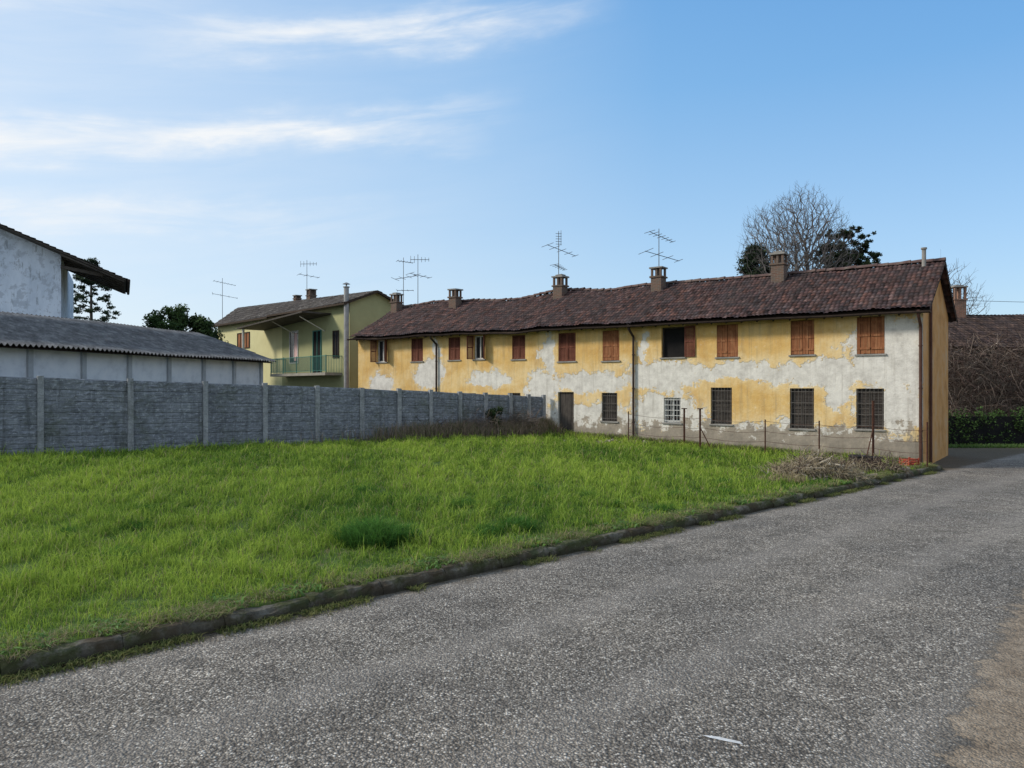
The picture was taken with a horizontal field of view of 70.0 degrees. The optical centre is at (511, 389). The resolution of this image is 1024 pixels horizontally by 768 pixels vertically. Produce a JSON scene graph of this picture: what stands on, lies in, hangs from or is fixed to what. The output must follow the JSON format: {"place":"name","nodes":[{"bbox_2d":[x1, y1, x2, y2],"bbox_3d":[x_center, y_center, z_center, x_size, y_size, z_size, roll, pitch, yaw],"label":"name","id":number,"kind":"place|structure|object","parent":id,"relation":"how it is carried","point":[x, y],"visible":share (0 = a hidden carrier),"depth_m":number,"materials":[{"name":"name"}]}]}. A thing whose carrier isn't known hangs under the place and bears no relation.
{"place":"outdoors","nodes":[
{"label":"outdoors","id":0,"kind":"place"},
{"bbox_2d":[0,427,934,653],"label":"lawn ground","id":1,"kind":"structure","parent":0,"point":[128,600],"depth_m":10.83,"materials":[{"name":"green plant"}]},
{"bbox_2d":[55,520,80,536],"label":"grass tuft","id":2,"kind":"object","parent":1,"relation":"on","point":[69,528],"visible":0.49,"depth_m":11.35,"materials":[{"name":"green plant"}]},
{"bbox_2d":[116,518,156,531],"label":"grass tuft","id":3,"kind":"object","parent":1,"relation":"on","point":[132,524],"visible":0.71,"depth_m":12.16,"materials":[{"name":"green plant"}]},
{"bbox_2d":[132,503,151,513],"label":"grass tuft","id":4,"kind":"object","parent":1,"relation":"on","point":[143,508],"visible":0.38,"depth_m":13.38,"materials":[{"name":"green plant"}]},
{"bbox_2d":[127,532,159,544],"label":"grass tuft","id":5,"kind":"object","parent":1,"relation":"on","point":[146,538],"visible":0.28,"depth_m":11.24,"materials":[{"name":"green plant"}]},
{"bbox_2d":[184,531,235,551],"bbox_3d":[-4.574,2.248,10.963,0.875,0.269,0.886,0,0,-44],"label":"grass tuft","id":6,"kind":"object","parent":1,"relation":"on","point":[222,542],"visible":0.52,"depth_m":10.84,"materials":[{"name":"green plant"}]},
{"bbox_2d":[0,376,545,454],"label":"concrete fence","id":7,"kind":"object","parent":1,"relation":"on","point":[43,412],"visible":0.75,"depth_m":24.22,"materials":[{"name":"grey concrete"}]},
{"bbox_2d":[354,484,376,492],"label":"grass tuft","id":8,"kind":"object","parent":1,"relation":"on","point":[365,487],"visible":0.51,"depth_m":15.93,"materials":[{"name":"green plant"}]},
{"bbox_2d":[314,508,420,549],"bbox_3d":[-2.199,2.130,11.423,1.807,0.567,1.748,0,0,0],"label":"grass tuft","id":9,"kind":"object","parent":1,"relation":"on","point":[371,531],"visible":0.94,"depth_m":11.17,"materials":[{"name":"green plant"}]},
{"bbox_2d":[381,520,437,545],"bbox_3d":[-1.712,2.222,11.597,1.192,0.424,1.201,0,0,0],"label":"grass tuft","id":10,"kind":"object","parent":1,"relation":"on","point":[412,534],"visible":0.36,"depth_m":11.50,"materials":[{"name":"green plant"}]},
{"bbox_2d":[268,416,563,443],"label":"dry weeds","id":11,"kind":"object","parent":1,"relation":"on","point":[429,431],"visible":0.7,"depth_m":29.38,"materials":[{"name":"brown plant"}]},
{"bbox_2d":[407,494,435,504],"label":"grass tuft","id":12,"kind":"object","parent":1,"relation":"on","point":[420,498],"visible":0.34,"depth_m":14.77,"materials":[{"name":"green plant"}]},
{"bbox_2d":[0,477,873,656],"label":"broadleaf weeds","id":13,"kind":"object","parent":1,"relation":"on","point":[302,590],"visible":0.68,"depth_m":8.85,"materials":[{"name":"green plant"}]},
{"bbox_2d":[417,408,477,436],"bbox_3d":[-2.933,1.616,29.381,3.146,1.967,1.870,0,0,0],"label":"bramble bush","id":14,"kind":"object","parent":1,"relation":"on","point":[454,426],"visible":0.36,"depth_m":29.15,"materials":[{"name":"brown plant"}]},
{"bbox_2d":[446,497,479,509],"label":"grass tuft","id":15,"kind":"object","parent":1,"relation":"on","point":[460,505],"visible":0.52,"depth_m":14.43,"materials":[{"name":"green plant"}]},
{"bbox_2d":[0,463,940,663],"bbox_3d":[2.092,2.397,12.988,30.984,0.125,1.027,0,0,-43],"label":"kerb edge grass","id":16,"kind":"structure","parent":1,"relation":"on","point":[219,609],"depth_m":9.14,"materials":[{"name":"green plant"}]},
{"bbox_2d":[458,525,500,541],"bbox_3d":[-0.557,2.305,11.828,0.881,0.256,0.892,0,0,0],"label":"grass tuft","id":17,"kind":"object","parent":1,"relation":"on","point":[481,532],"visible":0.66,"depth_m":11.80,"materials":[{"name":"green plant"}]},
{"bbox_2d":[450,404,513,434],"bbox_3d":[-1.630,1.638,30.227,3.452,2.108,1.877,0,0,0],"label":"bramble bush","id":18,"kind":"object","parent":1,"relation":"on","point":[481,421],"visible":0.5,"depth_m":30.12,"materials":[{"name":"plant"}]},
{"bbox_2d":[476,521,509,535],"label":"grass tuft","id":19,"kind":"object","parent":1,"relation":"on","point":[492,526],"visible":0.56,"depth_m":12.15,"materials":[{"name":"green plant"}]},
{"bbox_2d":[485,406,504,430],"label":"evergreen shrub","id":20,"kind":"object","parent":1,"relation":"on","point":[491,413],"visible":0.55,"depth_m":30.66,"materials":[{"name":"green plant"}]},
{"bbox_2d":[496,514,540,532],"bbox_3d":[0.118,2.265,12.601,0.929,0.306,1.083,0,0,41],"label":"grass tuft","id":21,"kind":"object","parent":1,"relation":"on","point":[529,525],"visible":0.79,"depth_m":12.50,"materials":[{"name":"green plant"}]},
{"bbox_2d":[498,405,548,435],"bbox_3d":[0.302,1.584,31.372,3.059,2.282,2.177,0,0,0],"label":"bramble bush","id":22,"kind":"object","parent":1,"relation":"on","point":[529,418],"visible":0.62,"depth_m":31.27,"materials":[{"name":"plant"}]},
{"bbox_2d":[526,481,542,489],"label":"grass tuft","id":23,"kind":"object","parent":1,"relation":"on","point":[534,484],"visible":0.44,"depth_m":17.27,"materials":[{"name":"green plant"}]},
{"bbox_2d":[568,517,595,526],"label":"grass tuft","id":24,"kind":"object","parent":1,"relation":"on","point":[583,521],"visible":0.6,"depth_m":13.00,"materials":[{"name":"green plant"}]},
{"bbox_2d":[579,491,597,498],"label":"grass tuft","id":25,"kind":"object","parent":1,"relation":"on","point":[584,494],"visible":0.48,"depth_m":15.87,"materials":[{"name":"green plant"}]},
{"bbox_2d":[610,497,623,507],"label":"grass tuft","id":26,"kind":"object","parent":1,"relation":"on","point":[618,501],"visible":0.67,"depth_m":14.98,"materials":[{"name":"green plant"}]},
{"bbox_2d":[591,439,659,443],"bbox_3d":[3.933,2.131,29.249,4.781,0.311,1.396,0,0,0],"label":"scattered rubble","id":27,"kind":"object","parent":1,"relation":"on","point":[621,440],"visible":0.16,"depth_m":29.20,"materials":[{"name":"stone"}]},
{"bbox_2d":[628,411,628,440],"bbox_3d":[4.600,1.669,28.900,0.036,1.577,0.050,0,0,0],"label":"fence stake","id":28,"kind":"object","parent":1,"relation":"on","point":[628,425],"visible":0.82,"depth_m":28.88,"materials":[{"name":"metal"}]},
{"bbox_2d":[654,501,678,510],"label":"grass tuft","id":29,"kind":"object","parent":1,"relation":"on","point":[664,506],"visible":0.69,"depth_m":14.62,"materials":[{"name":"green plant"}]},
{"bbox_2d":[659,489,687,499],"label":"grass tuft","id":30,"kind":"object","parent":1,"relation":"on","point":[672,493],"visible":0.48,"depth_m":16.12,"materials":[{"name":"green plant"}]},
{"bbox_2d":[681,408,686,445],"bbox_3d":[6.500,1.627,27.600,0.200,1.824,0.050,0,0,0],"label":"fence stake","id":31,"kind":"object","parent":1,"relation":"on","point":[683,424],"visible":0.82,"depth_m":27.58,"materials":[{"name":"metal"}]},
{"bbox_2d":[697,408,711,448],"bbox_3d":[7.190,1.628,27.269,0.551,1.827,0.085,0,0,10],"label":"fence stake","id":32,"kind":"object","parent":1,"relation":"on","point":[700,429],"visible":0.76,"depth_m":27.28,"materials":[{"name":"metal"}]},
{"bbox_2d":[713,486,731,493],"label":"grass tuft","id":33,"kind":"object","parent":1,"relation":"on","point":[723,490],"visible":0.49,"depth_m":16.97,"materials":[{"name":"green plant"}]},
{"bbox_2d":[714,477,738,484],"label":"grass tuft","id":34,"kind":"object","parent":1,"relation":"on","point":[726,479],"visible":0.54,"depth_m":18.19,"materials":[{"name":"green plant"}]},
{"bbox_2d":[554,429,911,462],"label":"facade weeds","id":35,"kind":"object","parent":1,"relation":"on","point":[611,436],"visible":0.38,"depth_m":28.52,"materials":[{"name":"green plant"}]},
{"bbox_2d":[745,474,779,481],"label":"dry grass tuft","id":36,"kind":"object","parent":1,"relation":"on","point":[764,477],"visible":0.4,"depth_m":19.15,"materials":[{"name":"plant"}]},
{"bbox_2d":[764,419,765,453],"bbox_3d":[9.000,1.847,26.000,0.036,1.534,0.050,0,0,0],"label":"fence stake","id":37,"kind":"object","parent":1,"relation":"on","point":[764,435],"visible":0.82,"depth_m":26.01,"materials":[{"name":"metal"}]},
{"bbox_2d":[772,472,809,483],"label":"dry grass tuft","id":38,"kind":"object","parent":1,"relation":"on","point":[796,478],"visible":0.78,"depth_m":19.11,"materials":[{"name":"beige plant"}]},
{"bbox_2d":[753,444,878,484],"bbox_3d":[8.323,2.185,19.967,3.298,1.531,2.231,0,0,0],"label":"brushwood heap","id":39,"kind":"object","parent":1,"relation":"on","point":[799,464],"visible":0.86,"depth_m":19.67,"materials":[{"name":"brown plant"}]},
{"bbox_2d":[818,421,819,455],"bbox_3d":[10.500,1.885,25.000,0.036,1.611,0.050,0,0,0],"label":"fence stake","id":40,"kind":"object","parent":1,"relation":"on","point":[819,435],"visible":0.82,"depth_m":24.98,"materials":[{"name":"metal"}]},
{"bbox_2d":[787,467,855,480],"bbox_3d":[8.297,2.305,19.996,2.373,0.432,1.281,0,0,0],"label":"rubble heap","id":41,"kind":"object","parent":1,"relation":"on","point":[820,475],"visible":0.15,"depth_m":19.54,"materials":[{"name":"stone"}]},
{"bbox_2d":[847,454,868,463],"bbox_3d":[10.750,2.230,22.700,0.592,0.360,0.592,0,0,-41],"label":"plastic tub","id":42,"kind":"object","parent":1,"relation":"on","point":[859,456],"visible":0.48,"depth_m":22.53,"materials":[{"name":"black plastic"}]},
{"bbox_2d":[805,450,914,478],"bbox_3d":[10.041,2.282,21.637,3.545,1.078,1.653,0,0,0],"label":"brushwood heap","id":43,"kind":"object","parent":1,"relation":"on","point":[881,464],"visible":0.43,"depth_m":21.43,"materials":[{"name":"wood"}]},
{"bbox_2d":[866,401,873,455],"bbox_3d":[11.697,1.536,23.959,0.392,2.311,0.065,0,0,-15],"label":"fence stake","id":44,"kind":"object","parent":1,"relation":"on","point":[872,436],"visible":0.76,"depth_m":23.98,"materials":[{"name":"metal"}]},
{"bbox_2d":[629,414,921,452],"bbox_3d":[8.873,1.508,26.003,10.325,1.053,0.266,0,0,36],"label":"fence wire","id":45,"kind":"object","parent":44,"relation":"attached to","point":[783,433],"visible":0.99,"depth_m":25.47,"materials":[{"name":"metal"}]},
{"bbox_2d":[868,456,882,463],"bbox_3d":[11.400,2.264,23.000,0.522,0.280,0.466,0,0,0],"label":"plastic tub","id":46,"kind":"object","parent":1,"relation":"on","point":[873,458],"visible":0.39,"depth_m":22.84,"materials":[{"name":"black plastic"}]},
{"bbox_2d":[860,464,909,470],"bbox_3d":[10.305,2.368,21.907,3.233,0.272,1.063,0,0,0],"label":"scattered rubble","id":47,"kind":"object","parent":1,"relation":"on","point":[884,468],"visible":0.12,"depth_m":21.75,"materials":[{"name":"stone"}]},
{"bbox_2d":[899,457,919,465],"bbox_3d":[12.600,2.309,23.200,0.468,0.260,0.368,0,0,-23],"label":"plastic crate","id":48,"kind":"object","parent":1,"relation":"on","point":[912,462],"visible":0.8,"depth_m":23.12,"materials":[{"name":"red plastic"}]},
{"bbox_2d":[926,422,927,466],"bbox_3d":[13.000,1.891,22.900,0.036,1.722,0.050,0,0,0],"label":"fence stake","id":49,"kind":"object","parent":1,"relation":"on","point":[926,444],"visible":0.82,"depth_m":22.91,"materials":[{"name":"metal"}]},
{"bbox_2d":[0,447,1023,767],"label":"road","id":50,"kind":"structure","parent":0,"point":[878,627],"depth_m":6.86,"materials":[{"name":"grey asphalt"}]},
{"bbox_2d":[0,470,939,688],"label":"gutter weeds","id":51,"kind":"object","parent":50,"relation":"on","point":[117,655],"visible":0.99,"depth_m":7.99,"materials":[{"name":"green plant"}]},
{"bbox_2d":[704,735,741,743],"bbox_3d":[1.565,2.596,5.428,0.297,0.001,0.045,0,0,27],"label":"paint scrap","id":52,"kind":"object","parent":50,"relation":"on","point":[725,739],"visible":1,"depth_m":5.42,"materials":[{"name":"white paint"}]},
{"bbox_2d":[0,0,1023,330],"label":"sky","id":53,"kind":"structure","parent":0,"point":[183,147],"materials":[{"name":"blue"}]},
{"label":"ground","id":54,"kind":"structure","parent":0,"visible":0},
{"bbox_2d":[0,224,129,318],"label":"white house","id":55,"kind":"structure","parent":54,"relation":"on","point":[35,278],"depth_m":41.49,"materials":[{"name":"paint"}]},
{"bbox_2d":[72,257,120,321],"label":"cedar tree","id":56,"kind":"object","parent":54,"relation":"on","point":[91,309],"visible":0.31,"depth_m":59.83,"materials":[{"name":"green plant"}]},
{"bbox_2d":[0,311,275,384],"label":"storage shed","id":57,"kind":"structure","parent":54,"relation":"on","point":[33,346],"depth_m":28.19,"materials":[{"name":"white concrete"}]},
{"bbox_2d":[142,303,228,342],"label":"evergreen tree","id":58,"kind":"object","parent":54,"relation":"on","point":[179,319],"visible":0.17,"depth_m":48.47,"materials":[{"name":"green plant"}]},
{"bbox_2d":[213,282,390,387],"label":"green house","id":59,"kind":"structure","parent":54,"relation":"on","point":[302,342],"depth_m":47.76,"materials":[{"name":"green paint"}]},
{"bbox_2d":[212,278,235,319],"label":"tv antenna","id":60,"kind":"object","parent":59,"relation":"on","point":[223,295],"visible":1,"depth_m":58.59,"materials":[{"name":"metal"}]},
{"bbox_2d":[237,332,249,347],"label":"window","id":61,"kind":"structure","parent":59,"relation":"in","point":[247,334],"depth_m":55.46,"materials":[{"name":"brown wood"}]},
{"bbox_2d":[289,330,297,363],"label":"window","id":62,"kind":"structure","parent":59,"relation":"in","point":[293,339],"depth_m":49.72,"materials":[{"name":"white glass"}]},
{"bbox_2d":[312,330,321,372],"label":"door","id":63,"kind":"structure","parent":59,"relation":"in","point":[317,334],"depth_m":47.42,"materials":[{"name":"teal paint"}]},
{"bbox_2d":[332,330,338,357],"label":"window","id":64,"kind":"structure","parent":59,"relation":"in","point":[335,334],"depth_m":45.64,"materials":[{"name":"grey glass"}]},
{"bbox_2d":[0,465,942,679],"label":"kerb","id":65,"kind":"structure","parent":54,"relation":"on","point":[63,653],"depth_m":9.06,"materials":[{"name":"concrete"}]},
{"bbox_2d":[347,247,957,463],"bbox_3d":[4.207,-1.372,34.861,28.560,8.545,7.189,0,0,38],"label":"farmhouse","id":66,"kind":"object","parent":54,"relation":"on","point":[841,348],"visible":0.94,"depth_m":28.69,"materials":[{"name":"yellow paint"}]},
{"bbox_2d":[370,340,387,362],"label":"window","id":67,"kind":"structure","parent":66,"relation":"in","point":[382,344],"depth_m":39.98,"materials":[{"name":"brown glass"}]},
{"bbox_2d":[391,258,417,304],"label":"tv antenna","id":68,"kind":"object","parent":66,"relation":"attached to","point":[403,261],"visible":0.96,"depth_m":43.35,"materials":[{"name":"metal"}]},
{"bbox_2d":[410,338,423,362],"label":"window","id":69,"kind":"structure","parent":66,"relation":"in","point":[417,357],"depth_m":38.19,"materials":[{"name":"wood"}]},
{"bbox_2d":[406,256,430,278],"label":"tv antenna","id":70,"kind":"object","parent":66,"relation":"attached to","point":[414,259],"visible":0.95,"depth_m":42.37,"materials":[{"name":"metal"}]},
{"bbox_2d":[447,337,460,360],"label":"window","id":71,"kind":"structure","parent":66,"relation":"in","point":[454,349],"depth_m":36.65,"materials":[{"name":"wood"}]},
{"bbox_2d":[467,335,485,360],"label":"window","id":72,"kind":"structure","parent":66,"relation":"in","point":[479,340],"depth_m":35.74,"materials":[{"name":"brown glass"}]},
{"bbox_2d":[510,335,525,360],"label":"window","id":73,"kind":"structure","parent":66,"relation":"in","point":[518,341],"depth_m":34.21,"materials":[{"name":"wood"}]},
{"bbox_2d":[542,231,576,273],"bbox_3d":[2.433,-6.125,36.536,1.902,3.550,0.900,0,0,-41],"label":"tv antenna","id":74,"kind":"object","parent":66,"relation":"attached to","point":[558,236],"visible":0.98,"depth_m":36.36,"materials":[{"name":"metal"}]},
{"bbox_2d":[557,333,576,362],"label":"window","id":75,"kind":"structure","parent":66,"relation":"in","point":[567,341],"depth_m":32.53,"materials":[{"name":"wood"}]},
{"bbox_2d":[560,392,573,430],"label":"door","id":76,"kind":"structure","parent":66,"relation":"in","point":[566,398],"depth_m":32.60,"materials":[{"name":"brown wood"}]},
{"bbox_2d":[600,393,617,422],"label":"window","id":77,"kind":"structure","parent":66,"relation":"in","point":[609,410],"depth_m":31.24,"materials":[{"name":"metal"}]},
{"bbox_2d":[601,330,620,361],"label":"window","id":78,"kind":"structure","parent":66,"relation":"in","point":[610,338],"depth_m":31.15,"materials":[{"name":"wood"}]},
{"bbox_2d":[640,230,682,262],"bbox_3d":[6.788,-5.775,33.178,1.902,2.950,1.100,0,0,-29],"label":"tv antenna","id":79,"kind":"object","parent":66,"relation":"attached to","point":[661,252],"visible":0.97,"depth_m":33.12,"materials":[{"name":"metal"}]},
{"bbox_2d":[662,398,681,424],"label":"window","id":80,"kind":"structure","parent":66,"relation":"in","point":[672,415],"depth_m":29.52,"materials":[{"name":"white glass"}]},
{"bbox_2d":[660,326,694,358],"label":"window","id":81,"kind":"structure","parent":66,"relation":"in","point":[674,338],"depth_m":29.44,"materials":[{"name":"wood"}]},
{"bbox_2d":[709,388,732,425],"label":"window","id":82,"kind":"structure","parent":66,"relation":"in","point":[721,400],"depth_m":28.23,"materials":[{"name":"metal"}]},
{"bbox_2d":[715,324,739,358],"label":"window","id":83,"kind":"structure","parent":66,"relation":"in","point":[727,335],"depth_m":28.07,"materials":[{"name":"wood"}]},
{"bbox_2d":[788,320,815,356],"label":"window","id":84,"kind":"structure","parent":66,"relation":"in","point":[802,332],"depth_m":26.38,"materials":[{"name":"wood"}]},
{"bbox_2d":[788,388,815,430],"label":"window","id":85,"kind":"structure","parent":66,"relation":"in","point":[802,399],"depth_m":26.43,"materials":[{"name":"metal"}]},
{"bbox_2d":[854,389,885,430],"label":"window","id":86,"kind":"structure","parent":66,"relation":"in","point":[865,397],"depth_m":25.08,"materials":[{"name":"metal"}]},
{"bbox_2d":[855,316,886,355],"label":"window","id":87,"kind":"structure","parent":66,"relation":"in","point":[870,330],"depth_m":24.97,"materials":[{"name":"wood"}]},
{"bbox_2d":[735,242,770,275],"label":"spruce tree","id":88,"kind":"object","parent":54,"relation":"on","point":[753,267],"visible":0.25,"depth_m":56.45,"materials":[{"name":"green plant"}]},
{"bbox_2d":[733,184,863,274],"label":"bare tree","id":89,"kind":"object","parent":54,"relation":"on","point":[807,254],"visible":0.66,"depth_m":54.86,"materials":[{"name":"brown plant"}]},
{"bbox_2d":[812,225,882,269],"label":"pine tree","id":90,"kind":"object","parent":54,"relation":"on","point":[862,257],"visible":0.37,"depth_m":56.61,"materials":[{"name":"green plant"}]},
{"bbox_2d":[947,258,992,314],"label":"bare tree","id":91,"kind":"object","parent":54,"relation":"on","point":[970,308],"visible":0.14,"depth_m":48.08,"materials":[{"name":"brown plant"}]},
{"bbox_2d":[948,285,1023,415],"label":"farm building","id":92,"kind":"structure","parent":54,"relation":"on","point":[994,322],"depth_m":39.11,"materials":[{"name":"brick"}]},
{"bbox_2d":[948,317,1023,415],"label":"climbing plant","id":93,"kind":"object","parent":92,"relation":"attached to","point":[963,353],"visible":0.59,"depth_m":36.31,"materials":[{"name":"brown plant"}]},
{"bbox_2d":[948,406,1023,444],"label":"hedge","id":94,"kind":"object","parent":54,"relation":"on","point":[991,428],"visible":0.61,"depth_m":33.65,"materials":[{"name":"green plant"}]},
{"bbox_2d":[948,443,1023,447],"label":"verge grass","id":95,"kind":"structure","parent":54,"relation":"on","point":[989,445],"depth_m":32.57,"materials":[{"name":"green plant"}]}
]}

